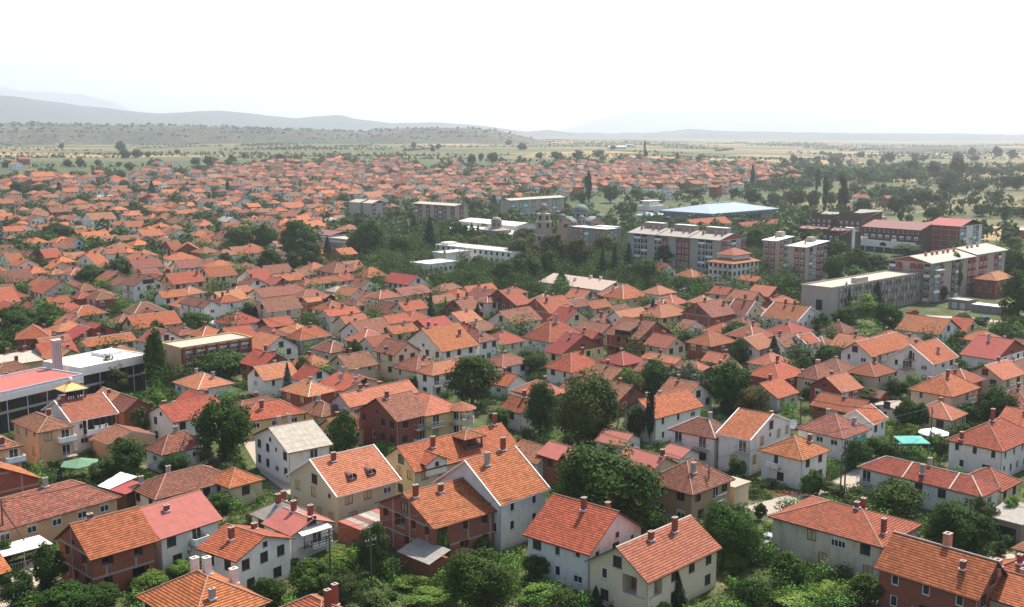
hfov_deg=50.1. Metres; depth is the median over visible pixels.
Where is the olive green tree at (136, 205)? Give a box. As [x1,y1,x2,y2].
[129,200,141,209]
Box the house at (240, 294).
[206,289,249,307]
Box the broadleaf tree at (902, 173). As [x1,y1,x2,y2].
[894,166,912,179]
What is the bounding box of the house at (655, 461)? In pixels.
[619,446,679,473]
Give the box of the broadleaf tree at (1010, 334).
[989,324,1023,338]
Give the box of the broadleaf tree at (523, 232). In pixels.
[512,226,535,238]
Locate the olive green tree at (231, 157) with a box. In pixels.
[228,154,234,161]
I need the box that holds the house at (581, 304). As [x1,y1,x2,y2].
[569,297,588,317]
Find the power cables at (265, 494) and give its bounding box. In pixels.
[195,446,330,529]
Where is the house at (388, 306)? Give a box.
[370,300,395,316]
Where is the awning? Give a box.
[855,436,867,440]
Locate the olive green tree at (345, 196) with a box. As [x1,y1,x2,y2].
[337,192,348,201]
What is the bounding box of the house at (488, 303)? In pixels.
[476,294,498,317]
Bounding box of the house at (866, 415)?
[843,403,887,445]
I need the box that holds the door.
[995,524,1015,543]
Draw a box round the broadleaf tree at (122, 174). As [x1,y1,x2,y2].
[117,170,125,177]
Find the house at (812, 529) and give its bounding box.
[768,495,923,579]
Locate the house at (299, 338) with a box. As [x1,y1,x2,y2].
[285,322,332,353]
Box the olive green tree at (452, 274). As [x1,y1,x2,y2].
[444,268,467,280]
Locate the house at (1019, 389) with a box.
[1010,382,1023,401]
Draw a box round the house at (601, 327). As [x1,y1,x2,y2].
[576,320,612,347]
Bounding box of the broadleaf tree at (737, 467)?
[727,458,747,476]
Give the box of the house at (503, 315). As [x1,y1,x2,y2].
[486,306,542,334]
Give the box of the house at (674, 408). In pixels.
[621,388,703,444]
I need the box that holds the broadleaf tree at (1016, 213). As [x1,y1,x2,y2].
[1013,206,1020,216]
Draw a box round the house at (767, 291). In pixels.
[749,283,784,299]
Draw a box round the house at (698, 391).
[655,374,712,411]
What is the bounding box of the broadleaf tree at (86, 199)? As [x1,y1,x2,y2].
[80,197,88,202]
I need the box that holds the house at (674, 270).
[655,259,676,283]
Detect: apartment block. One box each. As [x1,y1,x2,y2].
[349,199,386,220]
[414,199,467,223]
[500,194,563,217]
[567,225,621,250]
[627,222,746,271]
[886,243,1007,302]
[925,217,983,250]
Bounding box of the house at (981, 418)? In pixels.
[973,387,1023,422]
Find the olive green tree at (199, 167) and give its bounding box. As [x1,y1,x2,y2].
[192,164,207,169]
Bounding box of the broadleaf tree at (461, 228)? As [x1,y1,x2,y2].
[449,221,470,236]
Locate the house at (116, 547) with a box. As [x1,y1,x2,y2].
[53,505,159,590]
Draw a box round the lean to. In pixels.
[397,538,450,579]
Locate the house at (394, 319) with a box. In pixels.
[382,311,412,325]
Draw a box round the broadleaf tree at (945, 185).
[938,179,953,192]
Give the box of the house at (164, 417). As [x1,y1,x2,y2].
[145,395,223,439]
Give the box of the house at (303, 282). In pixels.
[294,274,347,291]
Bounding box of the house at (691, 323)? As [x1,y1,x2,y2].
[670,319,707,336]
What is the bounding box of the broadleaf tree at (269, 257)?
[254,248,286,266]
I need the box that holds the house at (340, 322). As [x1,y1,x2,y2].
[332,310,366,339]
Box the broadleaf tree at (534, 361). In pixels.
[522,353,549,375]
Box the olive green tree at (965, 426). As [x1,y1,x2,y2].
[956,423,970,432]
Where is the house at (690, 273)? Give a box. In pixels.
[673,268,705,287]
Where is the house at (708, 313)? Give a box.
[681,297,734,326]
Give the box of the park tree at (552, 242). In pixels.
[538,233,566,258]
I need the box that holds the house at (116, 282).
[107,275,126,293]
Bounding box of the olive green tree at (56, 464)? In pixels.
[46,459,64,473]
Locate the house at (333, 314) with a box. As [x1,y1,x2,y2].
[317,304,361,333]
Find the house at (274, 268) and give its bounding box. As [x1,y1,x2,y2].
[260,263,291,273]
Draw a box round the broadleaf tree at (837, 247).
[824,237,848,260]
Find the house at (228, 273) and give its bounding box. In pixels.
[200,265,237,293]
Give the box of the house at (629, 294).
[601,283,647,307]
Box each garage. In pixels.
[947,296,977,309]
[990,500,1023,544]
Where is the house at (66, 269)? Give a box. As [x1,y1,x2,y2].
[61,265,81,271]
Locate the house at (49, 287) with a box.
[32,278,79,303]
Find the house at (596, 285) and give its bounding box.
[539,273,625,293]
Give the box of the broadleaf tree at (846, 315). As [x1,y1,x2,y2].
[830,305,858,325]
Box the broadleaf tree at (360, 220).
[354,217,367,225]
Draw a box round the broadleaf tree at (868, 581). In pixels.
[848,572,885,605]
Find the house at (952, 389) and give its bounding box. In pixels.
[907,369,981,407]
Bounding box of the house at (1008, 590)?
[988,567,1023,606]
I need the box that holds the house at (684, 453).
[659,442,701,462]
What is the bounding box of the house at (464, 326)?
[461,321,476,329]
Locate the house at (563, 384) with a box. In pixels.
[560,371,602,404]
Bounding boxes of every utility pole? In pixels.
[0,499,34,555]
[193,445,201,464]
[324,528,333,575]
[365,537,375,588]
[799,396,802,424]
[839,451,843,500]
[843,444,846,493]
[929,406,933,449]
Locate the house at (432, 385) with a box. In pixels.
[414,356,478,396]
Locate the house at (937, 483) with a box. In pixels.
[856,455,1001,510]
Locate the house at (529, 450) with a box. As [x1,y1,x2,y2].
[518,439,544,477]
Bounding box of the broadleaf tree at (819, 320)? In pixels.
[811,312,830,335]
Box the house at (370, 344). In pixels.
[359,334,390,356]
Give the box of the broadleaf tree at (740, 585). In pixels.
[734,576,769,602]
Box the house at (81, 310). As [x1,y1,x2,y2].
[66,304,107,322]
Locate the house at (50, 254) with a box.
[37,247,61,262]
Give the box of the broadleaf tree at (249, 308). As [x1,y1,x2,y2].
[241,302,258,317]
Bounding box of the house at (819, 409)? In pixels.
[809,390,879,419]
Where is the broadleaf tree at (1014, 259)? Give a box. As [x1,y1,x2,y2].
[1004,249,1023,275]
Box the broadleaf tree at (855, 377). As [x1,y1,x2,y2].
[849,373,862,384]
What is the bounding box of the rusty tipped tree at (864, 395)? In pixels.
[860,387,876,400]
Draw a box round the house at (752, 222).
[733,219,778,228]
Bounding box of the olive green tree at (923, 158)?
[919,155,928,161]
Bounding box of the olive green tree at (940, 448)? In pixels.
[933,439,948,456]
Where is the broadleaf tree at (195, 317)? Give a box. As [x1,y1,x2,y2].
[179,311,204,329]
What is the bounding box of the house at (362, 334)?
[341,327,380,345]
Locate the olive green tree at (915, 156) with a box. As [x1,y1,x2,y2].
[911,152,919,160]
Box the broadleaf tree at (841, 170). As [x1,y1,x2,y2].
[833,167,848,178]
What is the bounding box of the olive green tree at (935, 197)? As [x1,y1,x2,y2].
[928,193,942,204]
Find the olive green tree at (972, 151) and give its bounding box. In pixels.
[968,147,976,155]
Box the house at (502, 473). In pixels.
[431,436,550,550]
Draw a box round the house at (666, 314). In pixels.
[640,301,683,327]
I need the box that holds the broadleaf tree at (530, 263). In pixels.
[509,250,543,277]
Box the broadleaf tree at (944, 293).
[939,285,948,300]
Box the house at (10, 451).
[0,435,26,467]
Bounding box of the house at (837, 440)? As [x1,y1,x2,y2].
[794,408,872,461]
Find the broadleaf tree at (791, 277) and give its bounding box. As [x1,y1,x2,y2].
[777,272,804,295]
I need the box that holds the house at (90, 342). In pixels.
[76,331,136,352]
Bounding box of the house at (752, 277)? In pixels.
[738,271,766,289]
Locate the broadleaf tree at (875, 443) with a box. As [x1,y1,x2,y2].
[863,434,902,457]
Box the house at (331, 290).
[324,283,347,293]
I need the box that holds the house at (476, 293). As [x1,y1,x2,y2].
[468,286,495,299]
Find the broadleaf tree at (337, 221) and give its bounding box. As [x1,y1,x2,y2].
[328,219,339,226]
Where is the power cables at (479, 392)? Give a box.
[217,300,708,466]
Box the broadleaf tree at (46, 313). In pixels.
[33,310,62,326]
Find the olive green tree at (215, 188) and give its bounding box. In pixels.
[211,186,223,195]
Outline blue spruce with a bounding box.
[281,362,292,399]
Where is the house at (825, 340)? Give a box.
[817,336,831,349]
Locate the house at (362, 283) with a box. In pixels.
[348,275,378,290]
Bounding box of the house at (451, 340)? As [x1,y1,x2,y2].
[405,321,478,361]
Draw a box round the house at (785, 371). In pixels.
[748,355,800,388]
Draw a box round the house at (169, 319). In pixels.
[120,310,182,342]
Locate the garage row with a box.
[971,302,1012,314]
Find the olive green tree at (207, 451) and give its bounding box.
[195,442,213,464]
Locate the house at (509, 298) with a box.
[491,288,530,310]
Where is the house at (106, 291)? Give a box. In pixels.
[89,286,118,300]
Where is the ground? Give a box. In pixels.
[0,137,1023,606]
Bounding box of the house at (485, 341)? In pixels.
[466,324,499,360]
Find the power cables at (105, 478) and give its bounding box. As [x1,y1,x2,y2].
[4,447,196,499]
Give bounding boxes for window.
[0,530,10,541]
[9,448,18,457]
[27,522,37,534]
[44,432,52,441]
[52,515,62,527]
[61,428,69,437]
[62,443,71,455]
[78,508,86,519]
[79,421,85,429]
[80,435,88,443]
[86,331,92,336]
[100,502,109,513]
[136,493,140,502]
[152,453,156,461]
[167,536,176,548]
[173,553,181,563]
[179,421,185,429]
[186,350,193,357]
[186,362,193,368]
[192,449,199,457]
[192,528,201,537]
[197,349,204,355]
[203,487,209,496]
[209,347,215,352]
[224,559,230,571]
[231,343,238,350]
[241,342,248,348]
[242,485,250,495]
[242,558,250,571]
[247,576,254,588]
[253,421,259,428]
[258,519,263,528]
[260,550,268,564]
[272,418,276,425]
[273,565,282,579]
[275,463,278,472]
[277,544,284,557]
[279,341,283,347]
[283,451,286,461]
[286,393,290,400]
[292,415,297,421]
[295,479,299,490]
[300,396,304,403]
[307,516,315,526]
[310,448,317,458]
[311,473,316,484]
[311,486,315,497]
[312,531,321,541]
[316,371,321,378]
[317,506,322,515]
[329,511,334,523]
[345,494,353,505]
[349,510,356,516]
[354,407,359,414]
[361,379,366,385]
[362,413,365,421]
[363,489,371,500]
[380,418,384,426]
[381,432,384,440]
[384,484,391,494]
[390,421,393,429]
[390,435,394,443]
[397,454,403,464]
[397,466,401,476]
[397,483,402,492]
[399,354,403,361]
[401,501,407,513]
[402,435,407,443]
[403,421,407,428]
[407,470,412,480]
[419,417,423,427]
[419,430,423,438]
[421,471,427,480]
[433,415,438,425]
[433,429,437,436]
[434,375,438,384]
[436,387,440,394]
[454,412,458,419]
[454,425,458,432]
[496,386,500,392]
[509,412,513,419]
[510,502,514,511]
[510,520,514,530]
[532,495,535,504]
[532,539,541,551]
[547,459,552,468]
[554,546,559,556]
[554,565,560,577]
[573,571,581,584]
[600,588,608,602]
[602,567,606,579]
[612,541,618,548]
[612,555,621,569]
[629,390,633,397]
[656,502,662,513]
[671,571,676,582]
[675,432,681,443]
[677,492,684,502]
[677,509,684,518]
[688,563,694,574]
[695,493,700,502]
[696,390,700,397]
[698,437,705,448]
[698,508,703,519]
[699,452,706,461]
[705,555,711,566]
[705,573,709,586]
[713,487,718,499]
[722,484,726,492]
[738,440,746,452]
[752,455,756,464]
[760,436,763,445]
[769,420,773,429]
[773,455,778,466]
[777,471,783,481]
[804,379,809,385]
[806,459,809,467]
[807,528,815,541]
[815,388,820,395]
[815,434,822,442]
[818,455,822,462]
[818,551,827,563]
[830,437,837,446]
[830,535,845,549]
[852,346,857,352]
[853,390,857,396]
[860,356,865,362]
[860,543,870,556]
[862,469,870,483]
[862,564,872,574]
[883,401,890,408]
[889,594,896,606]
[891,575,898,586]
[902,360,907,368]
[915,483,922,493]
[920,363,926,370]
[922,585,929,596]
[936,420,943,428]
[937,488,945,498]
[954,443,959,451]
[956,595,963,606]
[959,459,963,467]
[964,495,972,504]
[972,446,976,454]
[980,594,985,606]
[982,368,987,375]
[989,379,995,386]
[989,571,996,587]
[990,450,995,458]
[1006,380,1009,388]
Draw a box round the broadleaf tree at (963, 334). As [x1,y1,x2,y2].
[945,328,966,352]
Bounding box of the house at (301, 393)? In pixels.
[279,376,337,407]
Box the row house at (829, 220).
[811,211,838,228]
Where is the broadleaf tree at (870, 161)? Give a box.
[866,159,875,166]
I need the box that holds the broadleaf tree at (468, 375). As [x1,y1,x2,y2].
[443,354,502,404]
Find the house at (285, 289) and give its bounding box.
[246,281,301,302]
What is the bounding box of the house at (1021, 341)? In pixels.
[1013,338,1023,344]
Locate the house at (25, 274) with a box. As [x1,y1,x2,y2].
[0,268,34,291]
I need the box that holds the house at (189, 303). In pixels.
[178,292,220,320]
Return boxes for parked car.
[757,532,771,545]
[906,309,918,313]
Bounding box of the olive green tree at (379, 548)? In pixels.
[354,522,390,573]
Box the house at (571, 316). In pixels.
[546,305,590,326]
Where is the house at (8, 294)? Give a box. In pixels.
[0,287,21,303]
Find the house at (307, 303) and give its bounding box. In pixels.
[299,292,337,320]
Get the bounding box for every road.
[0,560,59,606]
[244,439,290,494]
[745,455,878,514]
[861,198,1020,235]
[925,315,1022,331]
[988,554,1014,558]
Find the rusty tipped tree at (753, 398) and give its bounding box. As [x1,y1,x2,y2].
[731,384,771,411]
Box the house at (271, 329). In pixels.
[254,326,288,338]
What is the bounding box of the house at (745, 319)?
[724,316,762,325]
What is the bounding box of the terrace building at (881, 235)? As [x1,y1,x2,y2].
[860,219,932,254]
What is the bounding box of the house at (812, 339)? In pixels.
[792,331,820,356]
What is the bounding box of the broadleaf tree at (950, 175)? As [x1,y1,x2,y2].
[944,170,960,182]
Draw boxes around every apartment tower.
[762,231,794,275]
[786,236,828,280]
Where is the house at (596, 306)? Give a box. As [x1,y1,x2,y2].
[586,297,611,316]
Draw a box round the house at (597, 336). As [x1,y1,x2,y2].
[574,327,604,344]
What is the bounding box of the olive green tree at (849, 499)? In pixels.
[840,492,867,506]
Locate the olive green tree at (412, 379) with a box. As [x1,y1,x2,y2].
[407,375,418,388]
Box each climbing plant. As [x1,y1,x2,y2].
[187,531,204,554]
[437,528,450,562]
[953,251,962,294]
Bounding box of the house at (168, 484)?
[127,465,220,506]
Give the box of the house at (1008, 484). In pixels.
[969,467,1022,505]
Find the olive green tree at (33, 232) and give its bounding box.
[25,230,41,237]
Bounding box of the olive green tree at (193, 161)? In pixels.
[190,158,200,164]
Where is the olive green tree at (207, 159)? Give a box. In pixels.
[202,156,217,164]
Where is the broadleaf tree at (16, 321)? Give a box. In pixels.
[0,312,33,339]
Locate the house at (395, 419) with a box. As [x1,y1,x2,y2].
[356,390,434,448]
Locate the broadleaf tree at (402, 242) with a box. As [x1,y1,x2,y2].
[390,234,413,256]
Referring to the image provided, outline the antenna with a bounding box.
[706,465,711,478]
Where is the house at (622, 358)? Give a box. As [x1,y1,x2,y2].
[598,348,646,369]
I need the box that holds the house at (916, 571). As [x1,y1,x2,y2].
[874,531,1007,606]
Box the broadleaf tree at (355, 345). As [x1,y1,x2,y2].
[341,339,362,353]
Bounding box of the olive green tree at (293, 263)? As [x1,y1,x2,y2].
[284,251,300,268]
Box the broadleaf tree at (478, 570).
[439,546,517,606]
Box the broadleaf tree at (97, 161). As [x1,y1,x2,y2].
[94,159,101,164]
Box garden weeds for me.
[7,428,1023,606]
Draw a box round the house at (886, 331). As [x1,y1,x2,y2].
[870,327,907,337]
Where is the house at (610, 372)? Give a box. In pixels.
[586,359,622,379]
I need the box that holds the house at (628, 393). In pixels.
[607,378,644,415]
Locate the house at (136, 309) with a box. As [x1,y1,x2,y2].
[121,299,167,315]
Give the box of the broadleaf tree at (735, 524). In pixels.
[702,498,764,558]
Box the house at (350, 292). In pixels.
[334,285,361,300]
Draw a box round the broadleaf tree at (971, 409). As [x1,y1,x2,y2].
[956,401,979,422]
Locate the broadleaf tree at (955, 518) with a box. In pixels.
[921,498,1001,554]
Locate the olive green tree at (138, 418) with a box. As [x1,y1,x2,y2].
[129,407,149,428]
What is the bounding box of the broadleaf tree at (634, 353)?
[624,348,640,356]
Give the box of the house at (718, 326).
[697,321,730,332]
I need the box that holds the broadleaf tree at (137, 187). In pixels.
[127,184,145,192]
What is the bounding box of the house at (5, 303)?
[0,300,32,318]
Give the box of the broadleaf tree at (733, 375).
[703,358,754,409]
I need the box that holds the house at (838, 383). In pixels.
[806,370,863,407]
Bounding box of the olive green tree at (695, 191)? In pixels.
[683,185,706,196]
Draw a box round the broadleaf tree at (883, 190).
[878,187,892,196]
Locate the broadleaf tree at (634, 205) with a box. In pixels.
[627,200,637,211]
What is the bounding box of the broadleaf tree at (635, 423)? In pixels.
[624,402,645,436]
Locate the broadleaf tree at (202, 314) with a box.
[190,311,212,327]
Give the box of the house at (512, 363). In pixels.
[487,351,529,377]
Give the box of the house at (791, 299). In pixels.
[762,294,799,303]
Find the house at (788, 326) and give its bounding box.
[766,317,814,334]
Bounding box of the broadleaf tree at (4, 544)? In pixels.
[0,539,11,562]
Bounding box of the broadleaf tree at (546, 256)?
[539,248,558,275]
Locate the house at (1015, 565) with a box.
[1002,553,1023,573]
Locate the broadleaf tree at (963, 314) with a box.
[956,312,971,317]
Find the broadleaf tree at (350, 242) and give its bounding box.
[344,229,360,252]
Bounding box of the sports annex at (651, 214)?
[636,212,673,221]
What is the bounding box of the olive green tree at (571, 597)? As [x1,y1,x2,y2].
[552,587,581,606]
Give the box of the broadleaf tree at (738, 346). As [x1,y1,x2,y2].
[728,337,749,364]
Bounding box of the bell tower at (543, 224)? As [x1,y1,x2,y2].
[535,201,551,245]
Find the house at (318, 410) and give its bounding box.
[300,394,341,424]
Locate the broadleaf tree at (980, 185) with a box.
[971,180,988,190]
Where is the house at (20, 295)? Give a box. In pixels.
[15,291,30,304]
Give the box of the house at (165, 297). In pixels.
[153,287,189,304]
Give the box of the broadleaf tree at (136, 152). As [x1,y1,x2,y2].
[131,149,141,156]
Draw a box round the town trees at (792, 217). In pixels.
[0,152,1023,254]
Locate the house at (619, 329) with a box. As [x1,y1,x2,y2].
[604,313,673,355]
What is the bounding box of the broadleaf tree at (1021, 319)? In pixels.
[1009,315,1023,328]
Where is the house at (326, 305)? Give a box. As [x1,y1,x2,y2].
[310,299,347,320]
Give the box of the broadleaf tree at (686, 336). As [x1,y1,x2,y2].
[677,331,696,352]
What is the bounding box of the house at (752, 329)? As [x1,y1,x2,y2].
[724,320,776,339]
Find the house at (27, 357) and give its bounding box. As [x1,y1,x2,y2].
[0,345,42,367]
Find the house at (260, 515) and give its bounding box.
[248,490,330,528]
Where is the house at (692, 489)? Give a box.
[648,458,735,523]
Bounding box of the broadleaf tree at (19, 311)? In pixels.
[0,303,38,323]
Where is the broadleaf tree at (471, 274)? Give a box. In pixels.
[464,270,483,281]
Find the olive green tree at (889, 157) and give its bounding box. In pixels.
[884,151,894,162]
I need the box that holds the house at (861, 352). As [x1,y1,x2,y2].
[838,331,910,365]
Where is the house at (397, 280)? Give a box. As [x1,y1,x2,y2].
[383,272,429,290]
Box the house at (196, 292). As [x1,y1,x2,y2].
[185,285,206,297]
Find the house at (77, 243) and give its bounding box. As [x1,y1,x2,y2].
[64,237,83,251]
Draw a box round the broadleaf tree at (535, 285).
[524,281,541,296]
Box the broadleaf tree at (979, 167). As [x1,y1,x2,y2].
[972,164,983,174]
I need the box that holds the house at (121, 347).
[110,343,143,352]
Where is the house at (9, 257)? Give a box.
[0,252,22,269]
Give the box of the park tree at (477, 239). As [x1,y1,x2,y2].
[466,235,489,244]
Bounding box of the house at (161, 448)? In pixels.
[144,426,207,472]
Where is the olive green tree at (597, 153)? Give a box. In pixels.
[592,150,604,156]
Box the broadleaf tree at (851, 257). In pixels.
[842,246,869,274]
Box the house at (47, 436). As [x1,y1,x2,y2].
[10,408,77,468]
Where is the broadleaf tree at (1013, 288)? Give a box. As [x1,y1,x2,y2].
[997,269,1023,313]
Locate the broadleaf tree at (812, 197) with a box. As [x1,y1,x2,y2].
[806,189,819,207]
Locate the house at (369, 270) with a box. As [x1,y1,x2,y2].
[353,266,387,283]
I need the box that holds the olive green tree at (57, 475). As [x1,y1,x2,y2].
[45,473,59,481]
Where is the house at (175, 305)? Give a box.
[166,294,193,316]
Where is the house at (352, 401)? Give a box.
[329,379,418,418]
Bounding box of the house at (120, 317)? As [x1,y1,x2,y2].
[105,313,132,326]
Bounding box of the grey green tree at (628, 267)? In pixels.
[622,264,635,284]
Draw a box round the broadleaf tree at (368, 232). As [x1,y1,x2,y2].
[352,217,386,253]
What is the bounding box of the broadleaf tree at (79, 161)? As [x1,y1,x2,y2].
[75,158,85,165]
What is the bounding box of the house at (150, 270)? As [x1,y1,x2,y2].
[137,267,162,275]
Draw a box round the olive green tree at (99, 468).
[88,459,114,483]
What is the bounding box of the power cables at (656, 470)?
[330,407,931,529]
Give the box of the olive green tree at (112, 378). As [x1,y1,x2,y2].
[105,369,128,392]
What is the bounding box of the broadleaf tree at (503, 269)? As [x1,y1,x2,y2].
[490,260,516,286]
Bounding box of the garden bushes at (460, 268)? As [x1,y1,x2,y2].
[0,218,1023,606]
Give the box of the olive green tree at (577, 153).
[572,150,584,158]
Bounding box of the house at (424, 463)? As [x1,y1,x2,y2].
[384,413,519,494]
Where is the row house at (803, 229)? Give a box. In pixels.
[792,226,827,234]
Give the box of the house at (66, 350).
[40,344,80,360]
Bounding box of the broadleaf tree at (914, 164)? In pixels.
[907,159,919,170]
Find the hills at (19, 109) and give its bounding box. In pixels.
[0,95,1023,140]
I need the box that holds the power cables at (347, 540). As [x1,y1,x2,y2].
[326,529,373,543]
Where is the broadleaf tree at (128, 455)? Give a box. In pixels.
[106,436,147,481]
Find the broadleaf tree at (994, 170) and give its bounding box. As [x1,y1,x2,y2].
[989,168,1000,175]
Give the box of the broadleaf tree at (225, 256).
[220,252,234,261]
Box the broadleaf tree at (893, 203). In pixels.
[886,195,905,213]
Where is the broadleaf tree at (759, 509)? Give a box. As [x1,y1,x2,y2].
[752,502,767,519]
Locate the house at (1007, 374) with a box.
[970,356,1023,397]
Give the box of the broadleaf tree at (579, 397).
[547,366,626,446]
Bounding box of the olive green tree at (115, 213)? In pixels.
[104,209,118,217]
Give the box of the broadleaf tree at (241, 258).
[238,255,252,263]
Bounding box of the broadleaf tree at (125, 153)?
[119,149,131,158]
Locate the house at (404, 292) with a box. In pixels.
[391,284,432,301]
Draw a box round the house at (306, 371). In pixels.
[291,363,331,383]
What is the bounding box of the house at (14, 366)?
[0,355,33,374]
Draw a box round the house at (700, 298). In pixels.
[685,292,712,306]
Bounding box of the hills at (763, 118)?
[0,87,1023,134]
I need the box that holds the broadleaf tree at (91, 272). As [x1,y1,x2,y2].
[73,263,109,282]
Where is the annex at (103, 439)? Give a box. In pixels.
[91,423,155,457]
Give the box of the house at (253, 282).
[237,273,268,287]
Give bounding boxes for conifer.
[56,181,61,190]
[146,180,157,192]
[323,235,331,259]
[370,236,381,254]
[409,216,422,235]
[421,217,437,248]
[427,291,435,316]
[491,194,498,205]
[549,270,569,295]
[557,244,566,261]
[579,254,590,275]
[586,585,604,606]
[596,248,608,275]
[608,244,619,270]
[622,243,634,272]
[671,571,689,606]
[766,334,781,354]
[845,282,851,306]
[873,281,884,303]
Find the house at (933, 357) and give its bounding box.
[886,338,958,383]
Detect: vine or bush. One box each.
[5,281,25,292]
[91,279,109,287]
[127,568,168,590]
[149,377,163,391]
[150,393,165,402]
[163,559,189,576]
[306,543,351,562]
[365,254,383,265]
[394,574,427,590]
[403,585,459,606]
[516,582,560,602]
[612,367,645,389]
[656,600,670,606]
[770,585,817,606]
[809,579,849,601]
[845,263,866,275]
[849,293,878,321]
[899,423,921,435]
[925,431,943,446]
[998,495,1023,508]
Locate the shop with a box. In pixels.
[1013,228,1023,238]
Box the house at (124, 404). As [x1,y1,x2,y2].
[111,393,152,429]
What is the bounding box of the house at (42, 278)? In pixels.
[26,273,50,293]
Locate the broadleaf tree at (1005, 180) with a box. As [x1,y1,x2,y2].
[993,176,1010,189]
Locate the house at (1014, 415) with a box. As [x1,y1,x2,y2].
[999,405,1023,427]
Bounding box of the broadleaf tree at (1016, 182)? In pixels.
[1007,174,1023,190]
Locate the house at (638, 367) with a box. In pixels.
[632,358,677,390]
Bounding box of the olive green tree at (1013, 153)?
[1008,149,1018,156]
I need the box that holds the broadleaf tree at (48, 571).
[31,540,66,592]
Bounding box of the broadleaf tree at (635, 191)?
[628,188,645,198]
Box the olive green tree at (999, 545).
[992,541,1007,555]
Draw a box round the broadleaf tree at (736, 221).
[729,218,746,225]
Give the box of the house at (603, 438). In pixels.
[594,428,642,455]
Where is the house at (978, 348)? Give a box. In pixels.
[959,333,1023,370]
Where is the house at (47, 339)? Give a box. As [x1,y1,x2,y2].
[30,334,75,346]
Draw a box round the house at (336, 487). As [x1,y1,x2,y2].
[285,444,401,533]
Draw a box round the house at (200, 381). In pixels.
[172,368,234,397]
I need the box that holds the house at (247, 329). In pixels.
[216,322,256,337]
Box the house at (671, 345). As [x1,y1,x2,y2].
[643,331,687,358]
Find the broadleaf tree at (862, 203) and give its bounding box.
[851,197,872,209]
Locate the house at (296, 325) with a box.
[278,319,304,333]
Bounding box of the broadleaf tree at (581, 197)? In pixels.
[577,191,585,203]
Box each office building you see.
[410,258,458,275]
[432,249,470,265]
[435,241,529,263]
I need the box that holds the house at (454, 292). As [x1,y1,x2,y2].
[443,287,465,297]
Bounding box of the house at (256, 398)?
[233,391,275,408]
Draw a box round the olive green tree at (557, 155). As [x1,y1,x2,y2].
[550,151,561,159]
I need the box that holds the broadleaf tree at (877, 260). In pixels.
[865,252,888,272]
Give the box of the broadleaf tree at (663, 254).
[653,245,675,262]
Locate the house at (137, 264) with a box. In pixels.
[126,256,163,276]
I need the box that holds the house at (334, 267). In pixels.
[314,259,355,276]
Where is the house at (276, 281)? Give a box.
[264,276,291,286]
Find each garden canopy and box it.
[60,458,97,479]
[893,435,930,457]
[918,427,948,445]
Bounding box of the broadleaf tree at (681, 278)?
[672,274,688,288]
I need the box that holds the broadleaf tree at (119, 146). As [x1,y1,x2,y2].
[114,141,125,150]
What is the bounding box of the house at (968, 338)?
[957,326,1002,347]
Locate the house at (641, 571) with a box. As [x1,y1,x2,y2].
[584,515,722,606]
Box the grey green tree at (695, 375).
[670,360,706,384]
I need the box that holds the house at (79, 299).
[69,291,90,305]
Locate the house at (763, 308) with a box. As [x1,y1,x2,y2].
[759,303,766,319]
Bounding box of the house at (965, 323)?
[951,316,979,333]
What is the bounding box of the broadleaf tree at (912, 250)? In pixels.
[889,243,922,255]
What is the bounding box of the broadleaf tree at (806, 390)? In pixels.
[800,386,809,398]
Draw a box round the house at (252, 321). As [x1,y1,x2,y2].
[213,310,260,329]
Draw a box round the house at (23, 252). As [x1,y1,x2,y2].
[19,249,39,262]
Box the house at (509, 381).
[490,367,528,398]
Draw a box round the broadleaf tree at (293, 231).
[277,219,322,254]
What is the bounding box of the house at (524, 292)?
[506,284,528,297]
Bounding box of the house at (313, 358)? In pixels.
[291,351,329,370]
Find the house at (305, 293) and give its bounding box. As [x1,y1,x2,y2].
[291,287,327,301]
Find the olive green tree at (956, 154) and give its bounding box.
[952,151,964,160]
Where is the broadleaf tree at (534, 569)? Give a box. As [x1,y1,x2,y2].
[520,554,550,578]
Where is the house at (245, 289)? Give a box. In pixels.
[229,283,253,295]
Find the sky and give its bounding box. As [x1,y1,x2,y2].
[0,0,1023,131]
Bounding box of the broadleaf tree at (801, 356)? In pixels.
[786,348,815,368]
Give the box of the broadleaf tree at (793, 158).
[790,154,798,162]
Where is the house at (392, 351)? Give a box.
[372,337,420,381]
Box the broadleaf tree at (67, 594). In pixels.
[30,579,97,606]
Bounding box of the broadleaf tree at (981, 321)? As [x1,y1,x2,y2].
[975,317,987,327]
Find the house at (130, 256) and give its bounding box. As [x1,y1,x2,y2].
[125,253,136,261]
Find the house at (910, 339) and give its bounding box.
[905,333,921,343]
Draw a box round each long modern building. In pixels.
[0,367,83,432]
[42,348,145,394]
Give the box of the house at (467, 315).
[446,308,482,324]
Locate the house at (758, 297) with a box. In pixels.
[725,289,766,303]
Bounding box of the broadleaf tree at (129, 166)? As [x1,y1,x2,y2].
[124,162,134,170]
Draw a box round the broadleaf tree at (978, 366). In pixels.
[970,361,987,370]
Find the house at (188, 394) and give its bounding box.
[171,389,226,405]
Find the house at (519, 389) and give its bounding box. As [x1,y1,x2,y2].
[510,375,566,411]
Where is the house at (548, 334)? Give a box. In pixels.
[522,314,580,354]
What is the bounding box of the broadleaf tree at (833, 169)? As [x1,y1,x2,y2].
[824,166,840,178]
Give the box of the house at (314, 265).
[297,262,323,271]
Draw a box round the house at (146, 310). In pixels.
[137,306,156,314]
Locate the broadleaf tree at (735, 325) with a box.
[719,320,748,333]
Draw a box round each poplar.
[584,169,591,204]
[750,165,754,183]
[815,168,820,192]
[822,174,828,211]
[837,174,848,205]
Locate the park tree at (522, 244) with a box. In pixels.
[505,236,541,260]
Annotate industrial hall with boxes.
[460,217,535,230]
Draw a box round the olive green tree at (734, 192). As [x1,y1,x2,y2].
[728,188,738,198]

